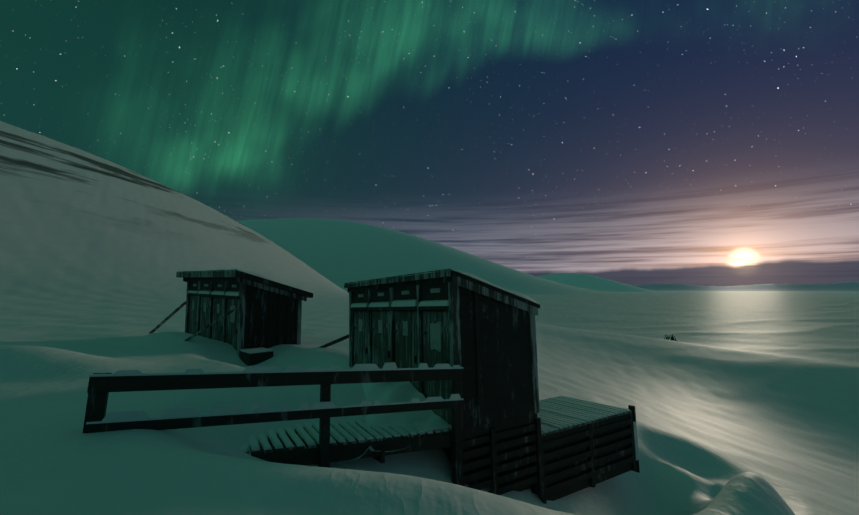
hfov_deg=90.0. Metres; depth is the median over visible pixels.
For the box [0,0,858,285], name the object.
sky
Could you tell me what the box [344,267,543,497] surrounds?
wooden hut
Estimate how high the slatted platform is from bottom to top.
1.494 m
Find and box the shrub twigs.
[664,334,676,340]
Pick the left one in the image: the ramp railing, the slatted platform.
the ramp railing
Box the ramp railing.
[83,362,463,485]
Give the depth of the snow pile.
7.86 m
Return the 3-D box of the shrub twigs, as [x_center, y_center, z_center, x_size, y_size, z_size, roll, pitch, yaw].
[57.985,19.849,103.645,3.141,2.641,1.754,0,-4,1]
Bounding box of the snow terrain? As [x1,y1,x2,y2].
[0,121,858,514]
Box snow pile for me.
[352,381,451,460]
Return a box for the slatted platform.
[537,396,639,503]

